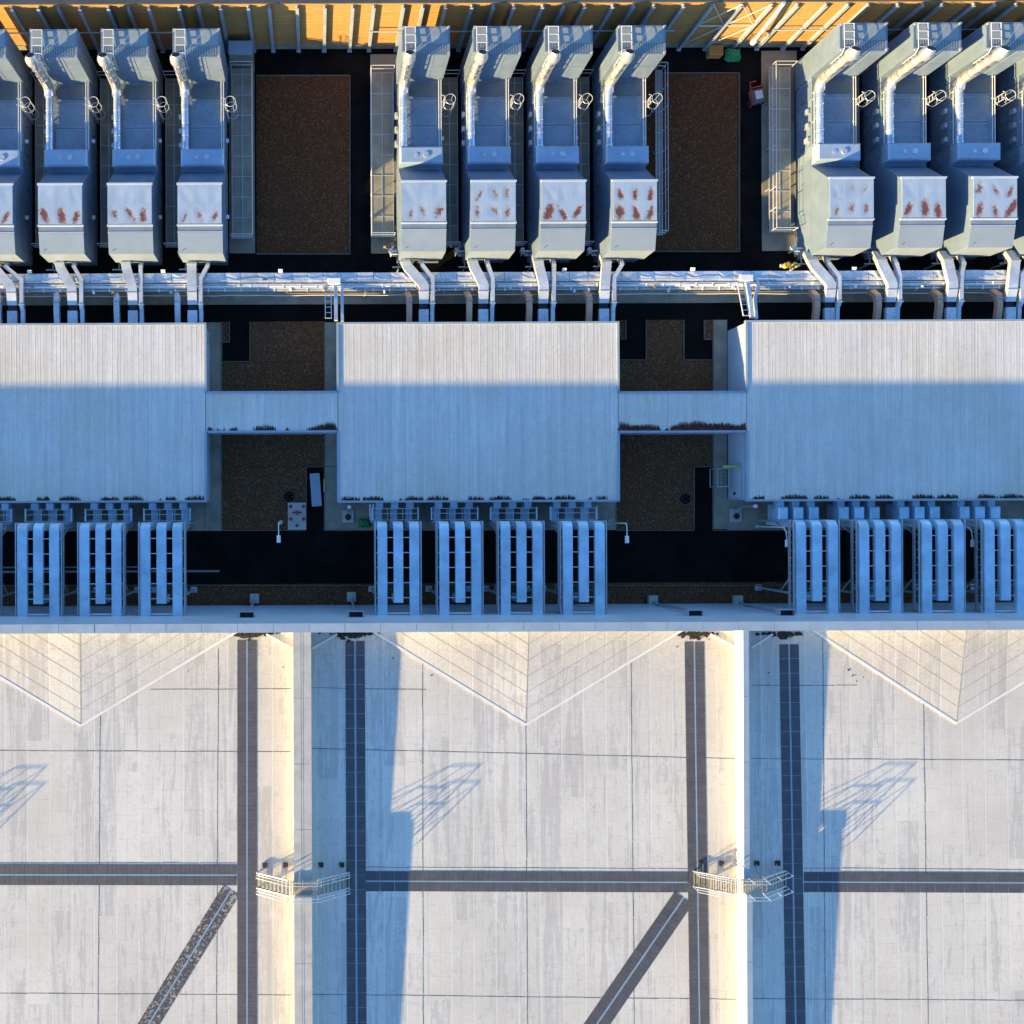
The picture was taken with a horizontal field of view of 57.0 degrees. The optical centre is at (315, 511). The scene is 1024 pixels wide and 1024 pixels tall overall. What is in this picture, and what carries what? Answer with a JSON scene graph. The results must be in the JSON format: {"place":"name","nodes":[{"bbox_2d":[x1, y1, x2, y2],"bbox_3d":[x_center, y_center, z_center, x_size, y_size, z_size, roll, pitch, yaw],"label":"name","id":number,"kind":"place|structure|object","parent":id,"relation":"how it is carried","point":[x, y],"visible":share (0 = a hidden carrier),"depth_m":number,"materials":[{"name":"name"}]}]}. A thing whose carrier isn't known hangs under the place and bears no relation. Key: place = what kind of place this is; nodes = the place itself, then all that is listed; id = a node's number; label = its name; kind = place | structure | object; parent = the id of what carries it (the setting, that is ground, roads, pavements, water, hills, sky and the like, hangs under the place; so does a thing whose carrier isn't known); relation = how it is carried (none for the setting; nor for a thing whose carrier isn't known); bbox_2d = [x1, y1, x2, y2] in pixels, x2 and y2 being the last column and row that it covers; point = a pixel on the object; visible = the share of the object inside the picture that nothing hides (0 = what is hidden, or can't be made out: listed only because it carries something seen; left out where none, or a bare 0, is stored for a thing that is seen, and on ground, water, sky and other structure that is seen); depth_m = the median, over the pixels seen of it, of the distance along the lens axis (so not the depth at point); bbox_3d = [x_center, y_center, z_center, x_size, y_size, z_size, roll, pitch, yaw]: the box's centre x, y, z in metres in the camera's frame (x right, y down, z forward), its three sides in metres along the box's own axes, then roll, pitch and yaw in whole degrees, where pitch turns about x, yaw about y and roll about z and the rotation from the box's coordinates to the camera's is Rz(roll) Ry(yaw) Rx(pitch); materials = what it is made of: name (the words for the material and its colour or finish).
{"place":"outdoors","nodes":[
{"label":"outdoors","id":0,"kind":"place"},
{"bbox_2d":[0,434,221,531],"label":"pavement","id":1,"kind":"structure","parent":0,"point":[205,516],"depth_m":66.64,"materials":[{"name":"concrete"}]},
{"bbox_2d":[207,322,220,390],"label":"pavement","id":2,"kind":"structure","parent":0,"point":[214,329],"depth_m":66.64,"materials":[{"name":"concrete"}]},
{"bbox_2d":[325,322,336,390],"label":"pavement","id":3,"kind":"structure","parent":0,"point":[330,361],"depth_m":66.64,"materials":[{"name":"concrete"}]},
{"bbox_2d":[325,433,607,530],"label":"pavement","id":4,"kind":"structure","parent":0,"point":[333,514],"depth_m":66.64,"materials":[{"name":"concrete"}]},
{"bbox_2d":[0,47,1023,584],"bbox_3d":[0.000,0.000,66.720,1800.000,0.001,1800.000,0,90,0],"label":"ground","id":5,"kind":"structure","parent":0,"point":[314,553],"depth_m":66.72,"materials":[{"name":"asphalt"}]},
{"bbox_2d":[0,323,209,502],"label":"flat roofed hall","id":6,"kind":"structure","parent":5,"relation":"on","point":[102,412],"depth_m":63.65,"materials":[{"name":"metal"}]},
{"bbox_2d":[23,54,254,253],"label":"generator apron","id":7,"kind":"object","parent":5,"relation":"on","point":[165,62],"visible":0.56,"depth_m":66.65,"materials":[{"name":"concrete"}]},
{"bbox_2d":[0,29,38,265],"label":"generator container","id":8,"kind":"object","parent":7,"relation":"on","point":[16,158],"visible":1,"depth_m":64.05,"materials":[{"name":"metal"}]},
{"bbox_2d":[0,267,17,322],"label":"cable duct","id":9,"kind":"object","parent":8,"relation":"attached to","point":[7,282],"visible":0.96,"depth_m":64.14,"materials":[{"name":"grey metal"}]},
{"bbox_2d":[3,262,25,322],"bbox_3d":[-20.969,-15.673,64.462,1.143,0.883,5.118,-16,90,0],"label":"cable pipe","id":10,"kind":"object","parent":8,"relation":"attached to","point":[21,304],"visible":0.83,"depth_m":64.07,"materials":[{"name":"metal"}]},
{"bbox_2d":[30,71,46,247],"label":"access platform","id":11,"kind":"structure","parent":7,"relation":"on","point":[40,135],"depth_m":66.28,"materials":[{"name":"metal"}]},
{"bbox_2d":[25,29,104,265],"bbox_3d":[-17.239,-24.906,62.917,4.123,7.467,14.552,2,90,0],"label":"generator container","id":12,"kind":"object","parent":7,"relation":"on","point":[60,63],"visible":1,"depth_m":63.22,"materials":[{"name":"metal"}]},
{"bbox_2d":[53,261,77,322],"bbox_3d":[-17.428,-15.655,64.400,1.215,0.799,5.158,-12,90,0],"label":"cable duct","id":13,"kind":"object","parent":12,"relation":"attached to","point":[68,281],"visible":0.94,"depth_m":64.06,"materials":[{"name":"grey metal"}]},
{"bbox_2d":[96,71,114,247],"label":"access platform","id":14,"kind":"structure","parent":7,"relation":"on","point":[107,170],"depth_m":66.28,"materials":[{"name":"metal"}]},
{"bbox_2d":[97,28,171,265],"bbox_3d":[-12.502,-24.924,62.917,4.123,7.467,14.552,2,90,0],"label":"generator container","id":15,"kind":"object","parent":7,"relation":"on","point":[128,60],"visible":1,"depth_m":62.98,"materials":[{"name":"metal"}]},
{"bbox_2d":[120,261,138,322],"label":"cable duct","id":16,"kind":"object","parent":15,"relation":"attached to","point":[131,283],"visible":0.93,"depth_m":64.06,"materials":[{"name":"grey metal"}]},
{"bbox_2d":[163,71,181,247],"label":"access platform","id":17,"kind":"structure","parent":7,"relation":"on","point":[173,137],"depth_m":66.28,"materials":[{"name":"metal"}]},
{"bbox_2d":[170,28,237,264],"bbox_3d":[-7.736,-24.942,62.917,4.123,7.467,14.552,2,90,0],"label":"generator container","id":18,"kind":"object","parent":7,"relation":"on","point":[198,60],"visible":0.99,"depth_m":62.80,"materials":[{"name":"metal"}]},
{"bbox_2d":[186,261,197,322],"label":"cable duct","id":19,"kind":"object","parent":18,"relation":"attached to","point":[192,292],"visible":0.93,"depth_m":64.08,"materials":[{"name":"grey metal"}]},
{"bbox_2d":[228,41,253,67],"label":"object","id":20,"kind":"structure","parent":7,"relation":"on","point":[240,50],"depth_m":64.58,"materials":[{"name":"metal"}]},
{"bbox_2d":[230,61,253,238],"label":"access platform","id":21,"kind":"structure","parent":7,"relation":"on","point":[242,152],"depth_m":65.93,"materials":[{"name":"metal"}]},
{"bbox_2d":[229,53,254,253],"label":"concrete apron","id":22,"kind":"object","parent":5,"relation":"on","point":[242,246],"visible":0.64,"depth_m":66.63,"materials":[{"name":"concrete"}]},
{"bbox_2d":[206,391,337,434],"bbox_3d":[-3.071,-6.995,65.125,9.206,3.150,2.904,0,90,0],"label":"link corridor","id":23,"kind":"object","parent":5,"relation":"on","point":[268,412],"visible":1,"depth_m":63.65,"materials":[{"name":"metal"}]},
{"bbox_2d":[222,434,323,529],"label":"gravel bed","id":24,"kind":"object","parent":5,"relation":"on","point":[262,475],"visible":0.82,"depth_m":66.67,"materials":[{"name":"gravel"}]},
{"bbox_2d":[288,503,305,529],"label":"hydrant slab","id":25,"kind":"structure","parent":24,"relation":"on","point":[296,516],"depth_m":66.48,"materials":[{"name":"concrete"}]},
{"bbox_2d":[221,434,373,530],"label":"kerb","id":26,"kind":"structure","parent":24,"relation":"on","point":[324,466],"depth_m":66.59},
{"bbox_2d":[222,321,323,390],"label":"gravel bed","id":27,"kind":"object","parent":5,"relation":"on","point":[286,355],"visible":0.88,"depth_m":66.67,"materials":[{"name":"gravel"}]},
{"bbox_2d":[256,76,348,252],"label":"gravel bed","id":28,"kind":"object","parent":5,"relation":"on","point":[302,164],"visible":1,"depth_m":66.67,"materials":[{"name":"gravel"}]},
{"bbox_2d":[256,75,349,254],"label":"kerb","id":29,"kind":"structure","parent":28,"relation":"on","point":[349,182],"depth_m":66.61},
{"bbox_2d":[370,54,396,253],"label":"concrete apron","id":30,"kind":"object","parent":5,"relation":"on","point":[377,243],"visible":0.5,"depth_m":66.65,"materials":[{"name":"concrete"}]},
{"bbox_2d":[370,65,395,237],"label":"access platform","id":31,"kind":"structure","parent":30,"relation":"on","point":[382,146],"depth_m":65.93,"materials":[{"name":"metal"}]},
{"bbox_2d":[389,26,455,262],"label":"generator container","id":32,"kind":"object","parent":30,"relation":"on","point":[423,56],"visible":1,"depth_m":62.84,"materials":[{"name":"metal"}]},
{"bbox_2d":[400,258,428,321],"bbox_3d":[7.241,-15.831,64.405,1.446,0.810,5.402,-17,90,0],"label":"cable duct","id":33,"kind":"object","parent":32,"relation":"attached to","point":[415,275],"visible":0.94,"depth_m":64.04,"materials":[{"name":"grey metal"}]},
{"bbox_2d":[442,70,460,246],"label":"access platform","id":34,"kind":"structure","parent":5,"relation":"on","point":[450,141],"depth_m":66.28,"materials":[{"name":"metal"}]},
{"bbox_2d":[336,321,619,502],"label":"flat roofed hall","id":35,"kind":"structure","parent":5,"relation":"on","point":[477,411],"depth_m":63.65,"materials":[{"name":"metal"}]},
{"bbox_2d":[454,25,523,262],"bbox_3d":[12.289,-25.119,62.917,4.123,7.467,14.552,2,90,0],"label":"generator container","id":36,"kind":"object","parent":5,"relation":"on","point":[491,57],"visible":1,"depth_m":63.06,"materials":[{"name":"metal"}]},
{"bbox_2d":[467,258,488,321],"bbox_3d":[11.604,-15.794,64.405,1.147,0.810,5.219,-11,90,0],"label":"cable duct","id":37,"kind":"object","parent":36,"relation":"attached to","point":[479,277],"visible":0.94,"depth_m":64.07,"materials":[{"name":"grey metal"}]},
{"bbox_2d":[3,581,1013,605],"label":"gravel strip","id":38,"kind":"object","parent":5,"relation":"on","point":[271,595],"visible":0.5,"depth_m":66.67,"materials":[{"name":"gravel"}]},
{"bbox_2d":[0,504,22,615],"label":"air duct unit","id":39,"kind":"object","parent":38,"relation":"on","point":[10,519],"visible":0.9,"depth_m":63.01,"materials":[{"name":"metal"}]},
{"bbox_2d":[15,503,78,616],"bbox_3d":[-18.764,3.232,64.087,3.480,5.186,7.680,0,90,0],"label":"air duct unit","id":40,"kind":"object","parent":38,"relation":"on","point":[39,526],"visible":0.95,"depth_m":61.50,"materials":[{"name":"metal"}]},
{"bbox_2d":[77,503,137,616],"bbox_3d":[-14.556,3.216,64.087,3.480,5.186,7.680,0,90,0],"label":"air duct unit","id":41,"kind":"object","parent":38,"relation":"on","point":[100,528],"visible":1,"depth_m":61.50,"materials":[{"name":"metal"}]},
{"bbox_2d":[138,503,196,615],"bbox_3d":[-10.435,3.200,64.087,3.480,5.186,7.680,0,90,0],"label":"air duct unit","id":42,"kind":"object","parent":38,"relation":"on","point":[145,589],"visible":1,"depth_m":61.50,"materials":[{"name":"metal"}]},
{"bbox_2d":[368,502,421,614],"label":"air duct unit","id":43,"kind":"object","parent":38,"relation":"on","point":[414,552],"visible":0.99,"depth_m":61.50,"materials":[{"name":"metal"}]},
{"bbox_2d":[425,502,483,614],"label":"air duct unit","id":44,"kind":"object","parent":38,"relation":"on","point":[476,588],"visible":0.98,"depth_m":61.50,"materials":[{"name":"metal"}]},
{"bbox_2d":[484,502,544,614],"bbox_3d":[13.916,3.107,64.087,3.480,5.186,7.680,0,90,0],"label":"air duct unit","id":45,"kind":"object","parent":38,"relation":"on","point":[537,590],"visible":0.99,"depth_m":61.50,"materials":[{"name":"metal"}]},
{"bbox_2d":[542,502,606,614],"bbox_3d":[18.124,3.090,64.087,3.480,5.186,7.680,0,90,0],"label":"air duct unit","id":46,"kind":"object","parent":38,"relation":"on","point":[582,524],"visible":0.97,"depth_m":61.50,"materials":[{"name":"metal"}]},
{"bbox_2d":[755,501,839,613],"bbox_3d":[33.888,3.030,64.087,3.480,5.186,7.680,0,90,0],"label":"air duct unit","id":47,"kind":"object","parent":38,"relation":"on","point":[796,517],"visible":0.97,"depth_m":61.60,"materials":[{"name":"metal"}]},
{"bbox_2d":[819,501,902,613],"bbox_3d":[38.153,3.014,64.087,3.480,5.186,7.680,0,90,0],"label":"air duct unit","id":48,"kind":"object","parent":38,"relation":"on","point":[861,519],"visible":0.94,"depth_m":61.60,"materials":[{"name":"metal"}]},
{"bbox_2d":[871,501,965,612],"bbox_3d":[42.389,2.997,64.087,3.480,5.186,7.680,0,90,0],"label":"air duct unit","id":49,"kind":"object","parent":38,"relation":"on","point":[924,517],"visible":0.95,"depth_m":61.60,"materials":[{"name":"metal"}]},
{"bbox_2d":[932,501,1023,612],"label":"air duct unit","id":50,"kind":"object","parent":38,"relation":"on","point":[984,516],"visible":0.91,"depth_m":61.59,"materials":[{"name":"metal"}]},
{"bbox_2d":[4,321,1013,585],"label":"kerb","id":51,"kind":"structure","parent":5,"relation":"on","point":[438,585],"depth_m":66.59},
{"bbox_2d":[2,286,1017,305],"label":"concrete strip","id":52,"kind":"object","parent":5,"relation":"on","point":[216,299],"visible":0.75,"depth_m":66.65,"materials":[{"name":"concrete"}]},
{"bbox_2d":[0,270,1021,298],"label":"service bridge","id":53,"kind":"structure","parent":5,"relation":"on","point":[523,281],"depth_m":64.50,"materials":[{"name":"metal"}]},
{"bbox_2d":[325,278,343,321],"bbox_3d":[1.305,-14.962,64.049,1.326,1.291,3.144,0,90,0],"label":"cable ladder","id":54,"kind":"object","parent":53,"relation":"attached to","point":[335,282],"visible":1,"depth_m":64.11,"materials":[{"name":"metal"}]},
{"bbox_2d":[737,274,759,318],"bbox_3d":[30.586,-15.174,64.049,1.628,1.292,3.204,0,90,0],"label":"cable ladder","id":55,"kind":"object","parent":53,"relation":"attached to","point":[747,279],"visible":1,"depth_m":64.15,"materials":[{"name":"metal"}]},
{"bbox_2d":[0,592,1023,1023],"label":"roofed warehouse","id":56,"kind":"structure","parent":5,"relation":"on","point":[550,740],"depth_m":59.23,"materials":[{"name":"metal"}]},
{"bbox_2d":[0,865,235,884],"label":"roof walkway","id":57,"kind":"structure","parent":56,"relation":"on","point":[125,875],"depth_m":59.17,"materials":[{"name":"metal"}]},
{"bbox_2d":[138,885,236,1023],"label":"roof walkway","id":58,"kind":"structure","parent":56,"relation":"on","point":[186,953],"depth_m":59.09,"materials":[{"name":"metal"}]},
{"bbox_2d":[237,640,256,1023],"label":"roof walkway","id":59,"kind":"structure","parent":56,"relation":"on","point":[246,850],"depth_m":59.22,"materials":[{"name":"metal"}]},
{"bbox_2d":[256,862,349,902],"bbox_3d":[-0.809,23.609,58.034,6.081,2.326,1.652,0,90,0],"label":"step over bridge","id":60,"kind":"object","parent":56,"relation":"on","point":[320,865],"visible":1,"depth_m":58.23,"materials":[{"name":"metal"}]},
{"bbox_2d":[345,641,366,1023],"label":"roof walkway","id":61,"kind":"structure","parent":56,"relation":"on","point":[355,854],"depth_m":59.22,"materials":[{"name":"metal"}]},
{"bbox_2d":[366,871,687,891],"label":"roof walkway","id":62,"kind":"structure","parent":56,"relation":"on","point":[460,881],"depth_m":59.17,"materials":[{"name":"metal"}]},
{"bbox_2d":[584,892,691,1023],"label":"roof walkway","id":63,"kind":"structure","parent":56,"relation":"on","point":[632,961],"depth_m":59.09,"materials":[{"name":"metal"}]},
{"bbox_2d":[684,642,708,1023],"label":"roof walkway","id":64,"kind":"structure","parent":56,"relation":"on","point":[695,731],"depth_m":59.22,"materials":[{"name":"metal"}]},
{"bbox_2d":[693,861,792,900],"bbox_3d":[27.510,23.500,58.034,6.081,2.326,1.652,0,90,0],"label":"step over bridge","id":65,"kind":"object","parent":56,"relation":"on","point":[756,863],"visible":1,"depth_m":58.23,"materials":[{"name":"metal"}]},
{"bbox_2d":[779,644,805,1023],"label":"roof walkway","id":66,"kind":"structure","parent":56,"relation":"on","point":[791,843],"depth_m":59.22,"materials":[{"name":"metal"}]},
{"bbox_2d":[804,872,1023,892],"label":"roof walkway","id":67,"kind":"structure","parent":56,"relation":"on","point":[941,882],"depth_m":59.16,"materials":[{"name":"metal"}]},
{"bbox_2d":[0,0,1023,52],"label":"timber screen wall","id":68,"kind":"structure","parent":5,"relation":"on","point":[369,25],"depth_m":62.67,"materials":[{"name":"wood"}]},
{"bbox_2d":[509,71,526,245],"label":"access platform","id":69,"kind":"structure","parent":5,"relation":"on","point":[516,131],"depth_m":66.28,"materials":[{"name":"metal"}]},
{"bbox_2d":[520,25,592,262],"bbox_3d":[17.055,-25.137,62.917,4.123,7.467,14.552,2,90,0],"label":"generator container","id":70,"kind":"object","parent":5,"relation":"on","point":[560,57],"visible":1,"depth_m":63.20,"materials":[{"name":"metal"}]},
{"bbox_2d":[531,254,548,321],"bbox_3d":[15.949,-15.789,64.405,0.925,0.810,5.118,-6,90,0],"label":"cable duct","id":71,"kind":"object","parent":70,"relation":"attached to","point":[542,279],"visible":0.94,"depth_m":64.09,"materials":[{"name":"grey metal"}]},
{"bbox_2d":[576,69,593,245],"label":"access platform","id":72,"kind":"structure","parent":5,"relation":"on","point":[582,168],"depth_m":66.28,"materials":[{"name":"metal"}]},
{"bbox_2d":[586,25,665,261],"bbox_3d":[21.908,-25.156,62.917,4.123,7.467,14.552,2,90,0],"label":"generator container","id":73,"kind":"object","parent":5,"relation":"on","point":[627,61],"visible":1,"depth_m":63.33,"materials":[{"name":"metal"}]},
{"bbox_2d":[598,254,611,320],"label":"cable duct","id":74,"kind":"object","parent":73,"relation":"attached to","point":[604,289],"visible":0.94,"depth_m":64.11,"materials":[{"name":"grey metal"}]},
{"bbox_2d":[615,320,711,390],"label":"gravel bed","id":75,"kind":"object","parent":5,"relation":"on","point":[664,366],"visible":0.71,"depth_m":66.67,"materials":[{"name":"gravel"}]},
{"bbox_2d":[616,434,711,529],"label":"gravel bed","id":76,"kind":"object","parent":5,"relation":"on","point":[656,476],"visible":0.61,"depth_m":66.67,"materials":[{"name":"gravel"}]},
{"bbox_2d":[620,320,713,390],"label":"kerb","id":77,"kind":"structure","parent":5,"relation":"on","point":[712,339],"depth_m":66.59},
{"bbox_2d":[617,391,746,434],"bbox_3d":[25.594,-6.994,65.125,9.022,3.150,2.904,0,90,0],"label":"link corridor","id":78,"kind":"object","parent":5,"relation":"on","point":[675,412],"visible":1,"depth_m":63.65,"materials":[{"name":"metal"}]},
{"bbox_2d":[645,73,738,250],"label":"gravel bed","id":79,"kind":"object","parent":5,"relation":"on","point":[702,128],"visible":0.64,"depth_m":66.67,"materials":[{"name":"gravel"}]},
{"bbox_2d":[652,62,668,235],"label":"access platform","id":80,"kind":"structure","parent":79,"relation":"on","point":[658,151],"depth_m":65.93,"materials":[{"name":"metal"}]},
{"bbox_2d":[654,72,739,251],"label":"kerb","id":81,"kind":"structure","parent":79,"relation":"on","point":[739,147],"depth_m":66.59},
{"bbox_2d":[616,434,772,530],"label":"kerb","id":82,"kind":"structure","parent":5,"relation":"on","point":[712,466],"depth_m":66.59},
{"bbox_2d":[761,51,796,250],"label":"concrete apron","id":83,"kind":"object","parent":5,"relation":"on","point":[778,241],"visible":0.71,"depth_m":66.65,"materials":[{"name":"concrete"}]},
{"bbox_2d":[765,61,798,232],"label":"access platform","id":84,"kind":"structure","parent":83,"relation":"on","point":[779,147],"depth_m":65.93,"materials":[{"name":"metal"}]},
{"bbox_2d":[788,22,887,259],"bbox_3d":[36.672,-25.333,62.917,4.123,7.467,14.552,2,90,0],"label":"generator container","id":85,"kind":"object","parent":5,"relation":"on","point":[834,199],"visible":1,"depth_m":63.40,"materials":[{"name":"metal"}]},
{"bbox_2d":[797,214,810,249],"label":"side door","id":86,"kind":"structure","parent":85,"relation":"in","point":[804,230],"depth_m":65.15,"materials":[{"name":"paint"}]},
{"bbox_2d":[797,183,810,220],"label":"side door","id":87,"kind":"structure","parent":85,"relation":"in","point":[803,195],"depth_m":65.14,"materials":[{"name":"paint"}]},
{"bbox_2d":[802,251,836,319],"bbox_3d":[35.869,-16.010,64.410,1.441,0.820,5.469,-17,90,0],"label":"cable duct","id":88,"kind":"object","parent":85,"relation":"attached to","point":[821,273],"visible":0.97,"depth_m":64.12,"materials":[{"name":"grey metal"}]},
{"bbox_2d":[822,256,842,319],"bbox_3d":[36.705,-15.957,64.467,0.828,0.894,5.193,-10,90,0],"label":"cable pipe","id":89,"kind":"object","parent":85,"relation":"attached to","point":[829,265],"visible":0.83,"depth_m":64.11,"materials":[{"name":"metal"}]},
{"bbox_2d":[727,319,1023,500],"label":"flat roofed hall","id":90,"kind":"structure","parent":5,"relation":"on","point":[889,410],"depth_m":63.65,"materials":[{"name":"metal"}]},
{"bbox_2d":[728,463,742,498],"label":"door","id":91,"kind":"structure","parent":90,"relation":"in","point":[735,489],"depth_m":65.28,"materials":[{"name":"grey metal"}]},
{"bbox_2d":[861,22,961,259],"bbox_3d":[41.584,-25.352,62.917,4.123,7.467,14.552,2,90,0],"label":"generator container","id":92,"kind":"object","parent":5,"relation":"on","point":[909,204],"visible":0.98,"depth_m":63.40,"materials":[{"name":"metal"}]},
{"bbox_2d":[870,251,897,319],"bbox_3d":[40.359,-15.976,64.410,1.144,0.820,5.288,-11,90,0],"label":"cable duct","id":93,"kind":"object","parent":92,"relation":"attached to","point":[886,273],"visible":0.97,"depth_m":64.14,"materials":[{"name":"grey metal"}]},
{"bbox_2d":[889,256,903,319],"bbox_3d":[41.082,-15.944,64.467,0.452,0.894,5.120,-3,90,0],"label":"cable pipe","id":94,"kind":"object","parent":92,"relation":"attached to","point":[898,273],"visible":0.83,"depth_m":64.13,"materials":[{"name":"metal"}]},
{"bbox_2d":[927,22,1023,258],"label":"generator container","id":95,"kind":"object","parent":5,"relation":"on","point":[981,203],"visible":0.96,"depth_m":63.40,"materials":[{"name":"metal"}]},
{"bbox_2d":[936,251,958,318],"bbox_3d":[44.749,-15.972,64.410,0.908,0.819,5.181,-5,90,0],"label":"cable duct","id":96,"kind":"object","parent":95,"relation":"attached to","point":[946,259],"visible":0.97,"depth_m":64.16,"materials":[{"name":"grey metal"}]},
{"bbox_2d":[955,256,966,318],"bbox_3d":[45.510,-15.961,64.467,0.445,0.894,5.119,3,90,0],"label":"cable pipe","id":97,"kind":"object","parent":95,"relation":"attached to","point":[960,301],"visible":0.83,"depth_m":64.12,"materials":[{"name":"metal"}]},
{"bbox_2d":[994,58,1023,258],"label":"generator container","id":98,"kind":"object","parent":5,"relation":"on","point":[1010,127],"visible":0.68,"depth_m":64.61,"materials":[{"name":"metal"}]},
{"bbox_2d":[998,124,1017,153],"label":"side door","id":99,"kind":"structure","parent":98,"relation":"in","point":[1003,138],"depth_m":65.26,"materials":[{"name":"paint"}]},
{"bbox_2d":[1003,251,1021,318],"bbox_3d":[49.120,-15.982,64.412,0.828,0.824,5.144,3,90,0],"label":"cable duct","id":100,"kind":"object","parent":98,"relation":"attached to","point":[1012,280],"visible":0.97,"depth_m":64.18,"materials":[{"name":"grey metal"}]},
{"bbox_2d":[714,320,726,390],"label":"pavement","id":101,"kind":"structure","parent":0,"point":[720,355],"depth_m":66.64,"materials":[{"name":"concrete"}]},
{"bbox_2d":[714,434,1023,529],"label":"pavement","id":102,"kind":"structure","parent":0,"point":[1009,509],"depth_m":66.64,"materials":[{"name":"concrete"}]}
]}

